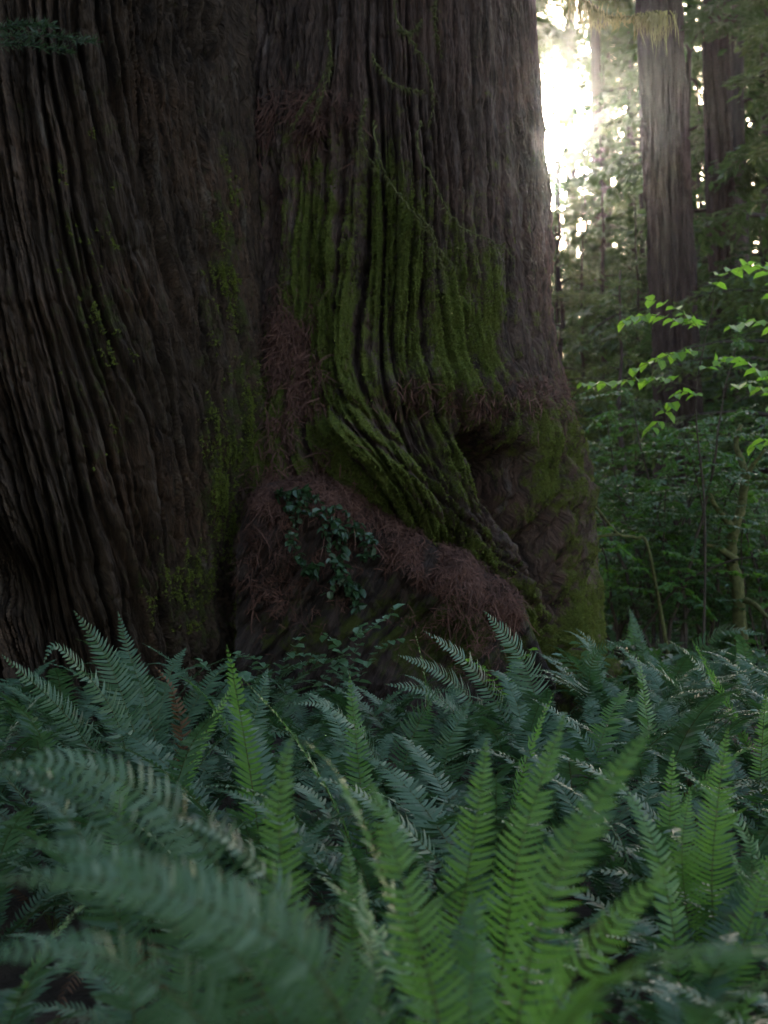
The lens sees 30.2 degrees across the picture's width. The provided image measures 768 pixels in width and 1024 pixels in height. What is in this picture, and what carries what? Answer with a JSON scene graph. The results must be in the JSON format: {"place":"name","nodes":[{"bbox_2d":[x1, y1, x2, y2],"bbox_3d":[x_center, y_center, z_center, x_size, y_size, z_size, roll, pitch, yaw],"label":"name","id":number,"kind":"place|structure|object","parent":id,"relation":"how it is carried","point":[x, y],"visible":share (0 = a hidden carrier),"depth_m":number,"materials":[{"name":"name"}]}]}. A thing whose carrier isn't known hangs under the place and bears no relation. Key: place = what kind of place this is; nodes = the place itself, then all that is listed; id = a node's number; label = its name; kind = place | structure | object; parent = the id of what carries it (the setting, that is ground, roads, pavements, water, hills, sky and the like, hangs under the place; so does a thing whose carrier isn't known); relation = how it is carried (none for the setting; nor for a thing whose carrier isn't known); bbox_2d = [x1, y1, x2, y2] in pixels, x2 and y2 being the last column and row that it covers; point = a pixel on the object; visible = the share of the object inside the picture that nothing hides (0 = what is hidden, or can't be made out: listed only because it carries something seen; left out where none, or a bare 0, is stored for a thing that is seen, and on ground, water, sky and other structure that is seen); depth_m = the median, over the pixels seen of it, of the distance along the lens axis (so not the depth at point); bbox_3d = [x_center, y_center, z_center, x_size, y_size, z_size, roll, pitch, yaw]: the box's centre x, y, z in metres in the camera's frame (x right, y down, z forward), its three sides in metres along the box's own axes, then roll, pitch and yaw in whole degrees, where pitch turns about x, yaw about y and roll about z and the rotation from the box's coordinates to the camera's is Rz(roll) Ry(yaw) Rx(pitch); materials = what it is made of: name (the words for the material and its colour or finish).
{"place":"outdoors","nodes":[
{"label":"outdoors","id":0,"kind":"place"},
{"bbox_2d":[0,610,767,1023],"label":"ground","id":1,"kind":"structure","parent":0,"point":[10,974],"depth_m":5.36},
{"bbox_2d":[0,688,97,820],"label":"sword fern","id":2,"kind":"object","parent":1,"relation":"on","point":[25,742],"visible":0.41,"depth_m":6.20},
{"bbox_2d":[0,658,126,741],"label":"sword fern","id":3,"kind":"object","parent":1,"relation":"on","point":[11,695],"visible":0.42,"depth_m":7.79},
{"bbox_2d":[0,806,132,965],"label":"sword fern","id":4,"kind":"object","parent":1,"relation":"on","point":[5,867],"visible":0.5,"depth_m":4.64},
{"bbox_2d":[0,894,147,1023],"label":"sword fern","id":5,"kind":"object","parent":1,"relation":"on","point":[14,1003],"visible":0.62,"depth_m":3.43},
{"bbox_2d":[0,792,209,942],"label":"sword fern","id":6,"kind":"object","parent":1,"relation":"on","point":[57,916],"visible":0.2,"depth_m":5.43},
{"bbox_2d":[0,668,211,792],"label":"sword fern","id":7,"kind":"object","parent":1,"relation":"on","point":[55,673],"visible":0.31,"depth_m":7.03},
{"bbox_2d":[0,692,219,874],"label":"sword fern","id":8,"kind":"object","parent":1,"relation":"on","point":[38,743],"visible":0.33,"depth_m":5.80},
{"bbox_2d":[2,611,241,854],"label":"sword fern","id":9,"kind":"object","parent":1,"relation":"on","point":[122,709],"visible":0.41,"depth_m":6.26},
{"bbox_2d":[0,0,267,737],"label":"redwood tree","id":10,"kind":"object","parent":1,"relation":"on","point":[132,262],"visible":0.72,"depth_m":8.98,"materials":[{"name":"brown plant"}]},
{"bbox_2d":[0,755,300,1023],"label":"sword fern","id":11,"kind":"object","parent":1,"relation":"on","point":[51,853],"visible":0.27,"depth_m":4.61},
{"bbox_2d":[48,639,282,744],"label":"sword fern","id":12,"kind":"object","parent":1,"relation":"on","point":[152,680],"visible":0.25,"depth_m":7.61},
{"bbox_2d":[15,647,323,821],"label":"sword fern","id":13,"kind":"object","parent":1,"relation":"on","point":[193,710],"visible":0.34,"depth_m":6.99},
{"bbox_2d":[62,668,306,884],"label":"sword fern","id":14,"kind":"object","parent":1,"relation":"on","point":[262,692],"visible":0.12,"depth_m":5.73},
{"bbox_2d":[14,703,367,860],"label":"sword fern","id":15,"kind":"object","parent":1,"relation":"on","point":[219,764],"visible":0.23,"depth_m":6.19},
{"bbox_2d":[0,856,381,1023],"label":"sword fern","id":16,"kind":"object","parent":1,"relation":"on","point":[99,982],"visible":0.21,"depth_m":3.81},
{"bbox_2d":[10,712,374,932],"bbox_3d":[-0.869,1.179,5.474,1.322,0.898,1.479,1,-3,-24],"label":"sword fern","id":17,"kind":"object","parent":1,"relation":"on","point":[190,743],"visible":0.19,"depth_m":5.31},
{"bbox_2d":[0,837,402,1023],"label":"sword fern","id":18,"kind":"object","parent":1,"relation":"on","point":[248,944],"visible":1,"depth_m":1.97,"materials":[{"name":"plant"}]},
{"bbox_2d":[0,745,415,1023],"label":"sword fern","id":19,"kind":"object","parent":1,"relation":"on","point":[208,829],"visible":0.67,"depth_m":2.75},
{"bbox_2d":[20,806,436,1013],"bbox_3d":[-0.410,1.228,4.245,1.057,0.738,1.075,2,-4,-31],"label":"sword fern","id":20,"kind":"object","parent":1,"relation":"on","point":[303,849],"visible":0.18,"depth_m":4.42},
{"bbox_2d":[142,643,350,749],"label":"sword fern","id":21,"kind":"object","parent":1,"relation":"on","point":[216,736],"visible":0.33,"depth_m":7.80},
{"bbox_2d":[103,644,418,912],"bbox_3d":[-0.485,1.048,5.370,1.289,1.119,1.213,0,-3,0],"label":"sword fern","id":22,"kind":"object","parent":1,"relation":"on","point":[247,762],"visible":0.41,"depth_m":5.29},
{"bbox_2d":[151,713,393,852],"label":"sword fern","id":23,"kind":"object","parent":1,"relation":"on","point":[281,747],"visible":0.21,"depth_m":6.33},
{"bbox_2d":[171,669,374,791],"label":"sword fern","id":24,"kind":"object","parent":1,"relation":"on","point":[288,712],"visible":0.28,"depth_m":7.19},
{"bbox_2d":[222,635,325,753],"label":"leafy sprig","id":25,"kind":"object","parent":1,"relation":"on","point":[246,676],"visible":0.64,"depth_m":7.76,"materials":[{"name":"green plant"}]},
{"bbox_2d":[146,732,428,1023],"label":"sword fern","id":26,"kind":"object","parent":1,"relation":"on","point":[279,842],"visible":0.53,"depth_m":3.13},
{"bbox_2d":[223,665,387,770],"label":"sword fern","id":27,"kind":"object","parent":1,"relation":"on","point":[317,719],"visible":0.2,"depth_m":7.75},
{"bbox_2d":[212,685,462,782],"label":"sword fern","id":28,"kind":"object","parent":1,"relation":"on","point":[326,730],"visible":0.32,"depth_m":7.04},
{"bbox_2d":[295,603,404,720],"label":"leafy sprig","id":29,"kind":"object","parent":1,"relation":"on","point":[345,670],"visible":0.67,"depth_m":7.93,"materials":[{"name":"green plant"}]},
{"bbox_2d":[225,693,499,848],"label":"sword fern","id":30,"kind":"object","parent":1,"relation":"on","point":[343,769],"visible":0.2,"depth_m":6.44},
{"bbox_2d":[183,673,557,952],"bbox_3d":[0.000,1.110,5.266,1.292,1.001,1.383,-1,-3,12],"label":"sword fern","id":31,"kind":"object","parent":1,"relation":"on","point":[352,836],"visible":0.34,"depth_m":5.41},
{"bbox_2d":[195,786,546,982],"bbox_3d":[-0.045,1.290,4.852,1.234,0.650,1.246,0,-3,0],"label":"sword fern","id":32,"kind":"object","parent":1,"relation":"on","point":[319,860],"visible":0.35,"depth_m":4.83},
{"bbox_2d":[185,873,565,1023],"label":"sword fern","id":33,"kind":"object","parent":1,"relation":"on","point":[404,1011],"visible":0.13,"depth_m":3.58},
{"bbox_2d":[296,671,455,762],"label":"sword fern","id":34,"kind":"object","parent":1,"relation":"on","point":[341,704],"visible":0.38,"depth_m":7.51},
{"bbox_2d":[296,778,471,1023],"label":"sword fern","id":35,"kind":"object","parent":1,"relation":"on","point":[416,926],"visible":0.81,"depth_m":2.71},
{"bbox_2d":[315,873,481,1023],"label":"sword fern","id":36,"kind":"object","parent":1,"relation":"on","point":[390,961],"visible":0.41,"depth_m":3.19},
{"bbox_2d":[287,684,522,842],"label":"sword fern","id":37,"kind":"object","parent":1,"relation":"on","point":[386,790],"visible":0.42,"depth_m":6.09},
{"bbox_2d":[317,631,503,793],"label":"sword fern","id":38,"kind":"object","parent":1,"relation":"on","point":[395,720],"visible":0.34,"depth_m":7.21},
{"bbox_2d":[199,712,683,1023],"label":"sword fern","id":39,"kind":"object","parent":1,"relation":"on","point":[456,867],"visible":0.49,"depth_m":3.37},
{"bbox_2d":[225,0,678,744],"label":"redwood tree","id":40,"kind":"object","parent":1,"relation":"on","point":[419,240],"visible":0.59,"depth_m":9.60,"materials":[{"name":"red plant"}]},
{"bbox_2d":[236,262,381,505],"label":"needle litter","id":41,"kind":"object","parent":40,"relation":"attached to","point":[280,336],"visible":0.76,"depth_m":9.54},
{"bbox_2d":[274,484,380,614],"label":"creeper","id":42,"kind":"object","parent":40,"relation":"attached to","point":[354,589],"visible":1,"depth_m":8.83,"materials":[{"name":"green plant"}]},
{"bbox_2d":[253,65,409,214],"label":"needle litter","id":43,"kind":"object","parent":40,"relation":"attached to","point":[302,127],"visible":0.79,"depth_m":9.78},
{"bbox_2d":[226,471,539,727],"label":"needle litter","id":44,"kind":"object","parent":40,"relation":"on","point":[504,608],"visible":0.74,"depth_m":8.93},
{"bbox_2d":[345,358,581,445],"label":"needle litter","id":45,"kind":"object","parent":40,"relation":"on","point":[489,411],"visible":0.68,"depth_m":9.36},
{"bbox_2d":[306,733,628,846],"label":"sword fern","id":46,"kind":"object","parent":1,"relation":"on","point":[505,770],"visible":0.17,"depth_m":6.05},
{"bbox_2d":[311,691,636,904],"bbox_3d":[0.418,1.151,5.506,1.195,0.931,1.352,2,-4,-35],"label":"sword fern","id":47,"kind":"object","parent":1,"relation":"on","point":[496,786],"visible":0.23,"depth_m":5.46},
{"bbox_2d":[372,674,576,782],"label":"sword fern","id":48,"kind":"object","parent":1,"relation":"on","point":[467,747],"visible":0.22,"depth_m":7.43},
{"bbox_2d":[283,756,696,983],"bbox_3d":[0.323,1.248,4.766,1.398,0.720,1.424,0,-3,0],"label":"sword fern","id":49,"kind":"object","parent":1,"relation":"on","point":[420,808],"visible":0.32,"depth_m":4.92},
{"bbox_2d":[386,611,634,782],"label":"sword fern","id":50,"kind":"object","parent":1,"relation":"on","point":[516,669],"visible":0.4,"depth_m":7.10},
{"bbox_2d":[403,669,632,798],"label":"sword fern","id":51,"kind":"object","parent":1,"relation":"on","point":[532,721],"visible":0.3,"depth_m":6.84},
{"bbox_2d":[398,906,693,1023],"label":"sword fern","id":52,"kind":"object","parent":1,"relation":"on","point":[550,941],"visible":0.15,"depth_m":3.77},
{"bbox_2d":[539,1,577,328],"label":"conifer tree","id":53,"kind":"object","parent":1,"relation":"on","point":[554,87],"visible":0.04,"depth_m":60.37,"materials":[{"name":"green plant"}]},
{"bbox_2d":[438,721,683,1023],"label":"sword fern","id":54,"kind":"object","parent":1,"relation":"on","point":[468,962],"visible":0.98,"depth_m":2.57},
{"bbox_2d":[540,0,615,286],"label":"conifer tree","id":55,"kind":"object","parent":1,"relation":"on","point":[569,94],"visible":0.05,"depth_m":64.64,"materials":[{"name":"green plant"}]},
{"bbox_2d":[548,143,614,458],"bbox_3d":[3.651,-2.705,30.176,2.595,10.389,2.683,1,-3,-25],"label":"conifer tree","id":56,"kind":"object","parent":1,"relation":"on","point":[577,267],"visible":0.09,"depth_m":30.25,"materials":[{"name":"green plant"}]},
{"bbox_2d":[536,0,634,65],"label":"conifer tree","id":57,"kind":"object","parent":1,"relation":"on","point":[547,32],"visible":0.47,"depth_m":41.05,"materials":[{"name":"green plant"}]},
{"bbox_2d":[461,690,716,802],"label":"sword fern","id":58,"kind":"object","parent":1,"relation":"on","point":[591,702],"visible":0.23,"depth_m":6.96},
{"bbox_2d":[551,146,627,441],"bbox_3d":[5.189,-3.360,36.234,3.036,12.158,3.140,0,-3,-6],"label":"conifer tree","id":59,"kind":"object","parent":1,"relation":"on","point":[578,207],"visible":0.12,"depth_m":36.41,"materials":[{"name":"green plant"}]},
{"bbox_2d":[436,687,754,863],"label":"sword fern","id":60,"kind":"object","parent":1,"relation":"on","point":[566,772],"visible":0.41,"depth_m":6.24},
{"bbox_2d":[557,207,633,481],"bbox_3d":[3.629,-1.669,26.113,1.988,7.958,2.055,2,-4,-30],"label":"conifer tree","id":61,"kind":"object","parent":1,"relation":"on","point":[593,248],"visible":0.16,"depth_m":26.20,"materials":[{"name":"green plant"}]},
{"bbox_2d":[552,2,646,469],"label":"conifer tree","id":62,"kind":"object","parent":1,"relation":"on","point":[613,57],"visible":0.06,"depth_m":44.66,"materials":[{"name":"green plant"}]},
{"bbox_2d":[437,742,761,953],"bbox_3d":[0.790,1.224,5.060,1.218,0.775,1.376,0,-3,0],"label":"sword fern","id":63,"kind":"object","parent":1,"relation":"on","point":[597,884],"visible":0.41,"depth_m":5.22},
{"bbox_2d":[588,0,611,467],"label":"redwood tree","id":64,"kind":"object","parent":1,"relation":"on","point":[595,52],"visible":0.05,"depth_m":42.60,"materials":[{"name":"brown plant"}]},
{"bbox_2d":[550,162,652,622],"bbox_3d":[3.051,-1.631,22.350,3.618,7.708,3.216,-2,-4,33],"label":"conifer tree","id":65,"kind":"object","parent":1,"relation":"on","point":[561,255],"visible":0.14,"depth_m":22.14,"materials":[{"name":"green plant"}]},
{"bbox_2d":[561,60,652,473],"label":"conifer tree","id":66,"kind":"object","parent":1,"relation":"on","point":[612,154],"visible":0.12,"depth_m":40.63,"materials":[{"name":"green plant"}]},
{"bbox_2d":[564,134,651,625],"bbox_3d":[4.433,-2.788,30.296,3.109,10.608,3.582,-3,-4,44],"label":"conifer tree","id":67,"kind":"object","parent":1,"relation":"on","point":[596,206],"visible":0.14,"depth_m":30.42,"materials":[{"name":"green plant"}]},
{"bbox_2d":[540,0,698,249],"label":"conifer tree","id":68,"kind":"object","parent":1,"relation":"on","point":[583,86],"visible":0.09,"depth_m":53.89,"materials":[{"name":"green plant"}]},
{"bbox_2d":[477,932,767,1023],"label":"sword fern","id":69,"kind":"object","parent":1,"relation":"on","point":[670,1013],"visible":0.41,"depth_m":3.31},
{"bbox_2d":[592,202,652,621],"bbox_3d":[4.354,-1.561,24.154,1.941,7.516,1.877,-2,-4,36],"label":"conifer tree","id":70,"kind":"object","parent":1,"relation":"on","point":[645,281],"visible":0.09,"depth_m":24.26,"materials":[{"name":"green plant"}]},
{"bbox_2d":[549,1,703,381],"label":"conifer tree","id":71,"kind":"object","parent":1,"relation":"on","point":[570,147],"visible":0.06,"depth_m":49.46,"materials":[{"name":"green plant"}]},
{"bbox_2d":[488,769,767,1023],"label":"sword fern","id":72,"kind":"object","parent":1,"relation":"on","point":[731,917],"visible":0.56,"depth_m":3.76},
{"bbox_2d":[495,728,767,1014],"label":"sword fern","id":73,"kind":"object","parent":1,"relation":"on","point":[723,838],"visible":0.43,"depth_m":4.29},
{"bbox_2d":[526,644,743,752],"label":"sword fern","id":74,"kind":"object","parent":1,"relation":"on","point":[604,694],"visible":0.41,"depth_m":7.55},
{"bbox_2d":[514,628,761,756],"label":"sword fern","id":75,"kind":"object","parent":1,"relation":"on","point":[613,688],"visible":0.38,"depth_m":7.46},
{"bbox_2d":[577,36,706,615],"bbox_3d":[6.248,-4.623,33.620,4.262,14.543,4.911,2,-4,-36],"label":"conifer tree","id":76,"kind":"object","parent":1,"relation":"on","point":[596,145],"visible":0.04,"depth_m":33.32,"materials":[{"name":"green plant"}]},
{"bbox_2d":[586,270,703,650],"bbox_3d":[2.619,-0.499,16.942,2.031,4.868,2.285,3,-4,-42],"label":"conifer tree","id":77,"kind":"object","parent":1,"relation":"on","point":[620,307],"visible":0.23,"depth_m":17.04,"materials":[{"name":"green plant"}]},
{"bbox_2d":[528,748,767,997],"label":"sword fern","id":78,"kind":"object","parent":1,"relation":"on","point":[669,829],"visible":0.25,"depth_m":4.71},
{"bbox_2d":[556,639,740,729],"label":"sword fern","id":79,"kind":"object","parent":1,"relation":"on","point":[682,663],"visible":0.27,"depth_m":8.54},
{"bbox_2d":[532,657,767,831],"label":"sword fern","id":80,"kind":"object","parent":1,"relation":"on","point":[679,743],"visible":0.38,"depth_m":6.19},
{"bbox_2d":[535,941,767,1023],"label":"sword fern","id":81,"kind":"object","parent":1,"relation":"on","point":[583,995],"visible":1,"depth_m":1.68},
{"bbox_2d":[594,415,716,657],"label":"huckleberry shrub","id":82,"kind":"object","parent":1,"relation":"on","point":[623,621],"visible":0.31,"depth_m":13.35,"materials":[{"name":"green plant"}]},
{"bbox_2d":[546,753,767,932],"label":"sword fern","id":83,"kind":"object","parent":1,"relation":"on","point":[763,846],"visible":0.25,"depth_m":5.25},
{"bbox_2d":[556,0,767,623],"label":"conifer tree","id":84,"kind":"object","parent":1,"relation":"on","point":[739,117],"visible":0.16,"depth_m":24.68,"materials":[{"name":"green plant"}]},
{"bbox_2d":[556,0,767,574],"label":"conifer tree","id":85,"kind":"object","parent":1,"relation":"on","point":[605,170],"visible":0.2,"depth_m":24.91,"materials":[{"name":"green plant"}]},
{"bbox_2d":[557,771,767,958],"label":"sword fern","id":86,"kind":"object","parent":1,"relation":"on","point":[637,876],"visible":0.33,"depth_m":4.67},
{"bbox_2d":[571,306,767,668],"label":"huckleberry shrub","id":87,"kind":"object","parent":1,"relation":"on","point":[681,599],"visible":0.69,"depth_m":12.07,"materials":[{"name":"green plant"}]},
{"bbox_2d":[577,0,761,432],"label":"conifer tree","id":88,"kind":"object","parent":1,"relation":"on","point":[605,127],"visible":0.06,"depth_m":38.55,"materials":[{"name":"green plant"}]},
{"bbox_2d":[572,691,767,826],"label":"sword fern","id":89,"kind":"object","parent":1,"relation":"on","point":[737,724],"visible":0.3,"depth_m":6.63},
{"bbox_2d":[573,645,767,763],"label":"sword fern","id":90,"kind":"object","parent":1,"relation":"on","point":[657,681],"visible":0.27,"depth_m":7.72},
{"bbox_2d":[577,259,767,695],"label":"vine maple","id":91,"kind":"object","parent":1,"relation":"on","point":[672,356],"visible":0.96,"depth_m":10.31,"materials":[{"name":"green plant"}]},
{"bbox_2d":[580,844,767,1023],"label":"sword fern","id":92,"kind":"object","parent":1,"relation":"on","point":[755,970],"visible":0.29,"depth_m":4.07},
{"bbox_2d":[635,0,713,653],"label":"redwood tree","id":93,"kind":"object","parent":1,"relation":"on","point":[671,264],"visible":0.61,"depth_m":19.99,"materials":[{"name":"brown plant"}]},
{"bbox_2d":[590,0,767,592],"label":"conifer tree","id":94,"kind":"object","parent":1,"relation":"on","point":[753,174],"visible":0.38,"depth_m":20.94,"materials":[{"name":"green plant"}]},
{"bbox_2d":[593,688,767,856],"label":"sword fern","id":95,"kind":"object","parent":1,"relation":"on","point":[740,806],"visible":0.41,"depth_m":6.00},
{"bbox_2d":[594,407,767,673],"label":"huckleberry shrub","id":96,"kind":"object","parent":1,"relation":"on","point":[726,616],"visible":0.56,"depth_m":12.23,"materials":[{"name":"green plant"}]},
{"bbox_2d":[597,433,767,692],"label":"bright shrub","id":97,"kind":"object","parent":1,"relation":"on","point":[608,573],"visible":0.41,"depth_m":11.80,"materials":[{"name":"green plant"}]},
{"bbox_2d":[606,606,762,709],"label":"sword fern","id":98,"kind":"object","parent":1,"relation":"on","point":[712,666],"visible":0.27,"depth_m":9.54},
{"bbox_2d":[602,0,767,540],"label":"conifer tree","id":99,"kind":"object","parent":1,"relation":"on","point":[619,186],"visible":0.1,"depth_m":27.55,"materials":[{"name":"green plant"}]},
{"bbox_2d":[611,0,767,629],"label":"conifer tree","id":100,"kind":"object","parent":1,"relation":"on","point":[712,347],"visible":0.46,"depth_m":17.96,"materials":[{"name":"green plant"}]},
{"bbox_2d":[622,474,767,664],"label":"huckleberry shrub","id":101,"kind":"object","parent":1,"relation":"on","point":[760,624],"visible":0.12,"depth_m":12.96,"materials":[{"name":"green plant"}]},
{"bbox_2d":[657,430,767,674],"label":"bright shrub","id":102,"kind":"object","parent":1,"relation":"on","point":[751,495],"visible":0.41,"depth_m":12.68,"materials":[{"name":"green plant"}]},
{"bbox_2d":[682,651,767,755],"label":"sword fern","id":103,"kind":"object","parent":1,"relation":"on","point":[754,701],"visible":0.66,"depth_m":7.80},
{"bbox_2d":[702,0,749,629],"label":"redwood tree","id":104,"kind":"object","parent":1,"relation":"on","point":[717,121],"visible":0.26,"depth_m":22.68,"materials":[{"name":"brown plant"}]},
{"bbox_2d":[686,641,767,803],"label":"sword fern","id":105,"kind":"object","parent":1,"relation":"on","point":[746,756],"visible":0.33,"depth_m":6.95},
{"bbox_2d":[699,424,767,694],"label":"mossy tree","id":106,"kind":"object","parent":1,"relation":"on","point":[729,552],"visible":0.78,"depth_m":12.11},
{"bbox_2d":[702,175,767,645],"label":"conifer tree","id":107,"kind":"object","parent":1,"relation":"on","point":[733,258],"visible":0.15,"depth_m":22.09,"materials":[{"name":"green plant"}]},
{"bbox_2d":[723,261,767,455],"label":"vine maple","id":108,"kind":"object","parent":1,"relation":"on","point":[753,369],"visible":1,"depth_m":9.49,"materials":[{"name":"green plant"}]},
{"bbox_2d":[538,1,757,251],"label":"sky","id":109,"kind":"structure","parent":0,"point":[556,103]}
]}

